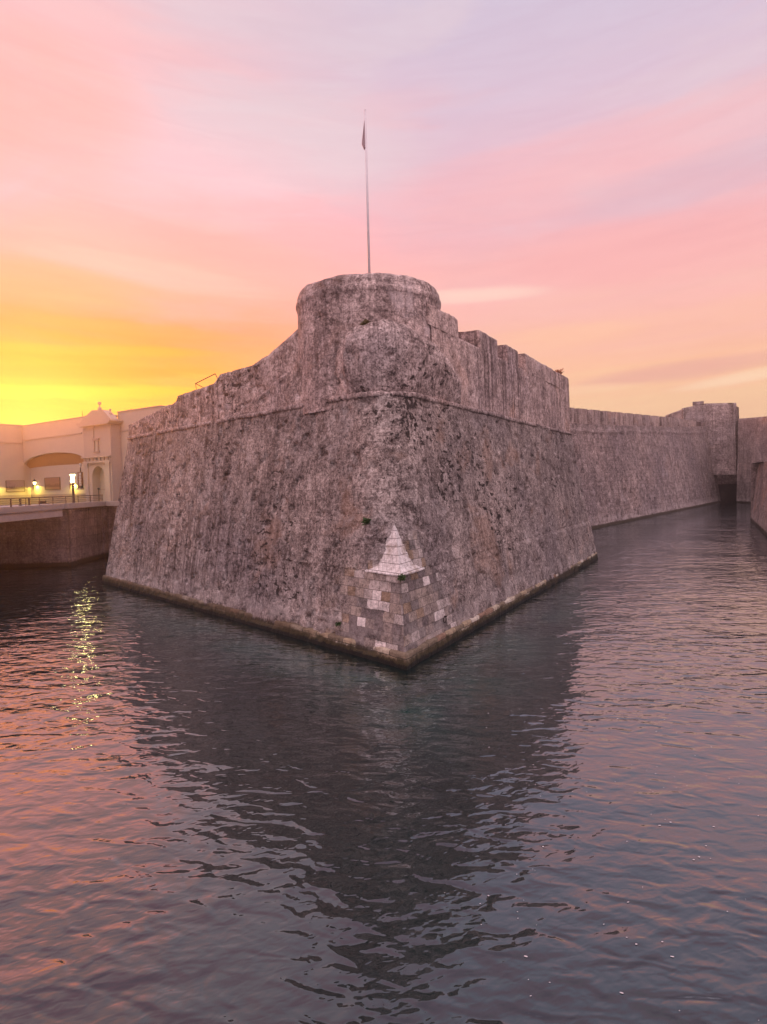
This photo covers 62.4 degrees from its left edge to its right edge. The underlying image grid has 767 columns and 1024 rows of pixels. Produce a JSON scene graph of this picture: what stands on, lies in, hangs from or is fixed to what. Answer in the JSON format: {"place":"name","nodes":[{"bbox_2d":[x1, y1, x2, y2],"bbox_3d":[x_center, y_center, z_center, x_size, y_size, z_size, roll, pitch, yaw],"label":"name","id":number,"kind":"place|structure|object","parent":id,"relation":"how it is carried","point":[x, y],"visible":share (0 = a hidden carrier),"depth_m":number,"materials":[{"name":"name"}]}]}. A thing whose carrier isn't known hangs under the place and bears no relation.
{"place":"outdoors","nodes":[
{"label":"outdoors","id":0,"kind":"place"},
{"bbox_2d":[0,502,766,1023],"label":"water","id":1,"kind":"structure","parent":0,"point":[208,818],"depth_m":17.69,"materials":[{"name":"grey liquid"}]},
{"bbox_2d":[0,501,118,567],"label":"quay","id":2,"kind":"structure","parent":1,"relation":"in","point":[76,533],"depth_m":76.78,"materials":[{"name":"stone"}]},
{"bbox_2d":[0,504,64,522],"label":"bridge","id":3,"kind":"structure","parent":2,"relation":"on","point":[8,513],"depth_m":69.10,"materials":[{"name":"concrete"}]},
{"bbox_2d":[0,495,102,506],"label":"railing","id":4,"kind":"object","parent":3,"relation":"on","point":[65,498],"visible":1,"depth_m":71.59,"materials":[{"name":"black metal"}]},
{"bbox_2d":[70,473,74,502],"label":"street lamp","id":5,"kind":"object","parent":2,"relation":"on","point":[72,475],"visible":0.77,"depth_m":85.76,"materials":[{"name":"black metal"}]},
{"bbox_2d":[0,405,164,504],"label":"white building","id":6,"kind":"structure","parent":2,"relation":"on","point":[37,452],"depth_m":102.47,"materials":[{"name":"paint"}]},
{"bbox_2d":[5,480,24,491],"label":"picture panel","id":7,"kind":"object","parent":6,"relation":"attached to","point":[15,485],"visible":1,"depth_m":104.78,"materials":[{"name":"brown wood"}]},
{"bbox_2d":[44,477,60,489],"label":"picture panel","id":8,"kind":"object","parent":6,"relation":"attached to","point":[52,483],"visible":1,"depth_m":102.68,"materials":[{"name":"brown wood"}]},
{"bbox_2d":[76,463,83,489],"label":"wall ornament","id":9,"kind":"object","parent":6,"relation":"attached to","point":[79,475],"depth_m":95.54,"materials":[{"name":"stone"}]},
{"bbox_2d":[76,402,122,501],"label":"portal","id":10,"kind":"object","parent":2,"relation":"on","point":[102,463],"visible":0.96,"depth_m":89.77,"materials":[{"name":"stone"}]},
{"bbox_2d":[92,438,99,452],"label":"window","id":11,"kind":"structure","parent":10,"relation":"in","point":[95,441],"depth_m":90.37,"materials":[{"name":"beige stone"}]},
{"bbox_2d":[102,273,597,669],"bbox_3d":[3.130,-3.697,61.224,45.304,23.131,43.167,-4,3,-42],"label":"bastion","id":12,"kind":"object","parent":1,"relation":"in","point":[422,433],"visible":0.98,"depth_m":40.69,"materials":[{"name":"stone"}]},
{"bbox_2d":[195,373,216,389],"bbox_3d":[-14.011,-10.248,50.205,0.312,0.962,4.046,-4,3,-42],"label":"handrail","id":13,"kind":"object","parent":12,"relation":"on","point":[204,379],"visible":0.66,"depth_m":50.22,"materials":[{"name":"metal"}]},
{"bbox_2d":[360,319,370,324],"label":"crest grass","id":14,"kind":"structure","parent":12,"relation":"on","point":[365,321],"depth_m":36.87,"materials":[{"name":"green plant"}]},
{"bbox_2d":[361,517,370,525],"bbox_3d":[-0.904,0.473,34.001,0.554,0.475,0.754,0,3,26],"label":"wall plant","id":15,"kind":"object","parent":12,"relation":"attached to","point":[365,521],"depth_m":33.92,"materials":[{"name":"green plant"}]},
{"bbox_2d":[364,109,370,272],"bbox_3d":[-1.046,-20.151,41.622,0.600,12.300,0.585,-1,2,0],"label":"flagpole","id":16,"kind":"object","parent":12,"relation":"on","point":[368,232],"visible":0.63,"depth_m":41.55,"materials":[{"name":"white metal"}]},
{"bbox_2d":[362,121,364,149],"bbox_3d":[-1.321,-24.617,41.438,0.224,1.850,0.118,-1,2,0],"label":"flag","id":17,"kind":"object","parent":16,"relation":"hanging from","point":[363,140],"visible":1,"depth_m":41.42,"materials":[{"name":"grey fabric"}]},
{"bbox_2d":[397,574,405,580],"bbox_3d":[0.897,3.269,31.663,0.501,0.446,0.465,-1,2,0],"label":"wall plant","id":18,"kind":"object","parent":12,"relation":"attached to","point":[402,577],"depth_m":31.61,"materials":[{"name":"green plant"}]},
{"bbox_2d":[444,718,758,1020],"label":"foam flecks","id":19,"kind":"object","parent":1,"relation":"on","point":[626,841],"visible":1,"depth_m":14.41,"materials":[{"name":"white liquid"}]},
{"bbox_2d":[570,408,721,528],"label":"curtain wall","id":20,"kind":"structure","parent":1,"relation":"in","point":[632,467],"depth_m":145.46,"materials":[{"name":"stone"}]},
{"bbox_2d":[665,401,766,503],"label":"bastion","id":21,"kind":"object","parent":1,"relation":"in","point":[737,446],"visible":0.53,"depth_m":216.67,"materials":[{"name":"stone"}]},
{"bbox_2d":[750,462,766,535],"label":"counterscarp wall","id":22,"kind":"structure","parent":1,"relation":"in","point":[758,516],"depth_m":113.59,"materials":[{"name":"grey stone"}]},
{"bbox_2d":[0,0,766,424],"label":"sky","id":23,"kind":"structure","parent":0,"point":[580,185],"materials":[{"name":"pink"}]}
]}

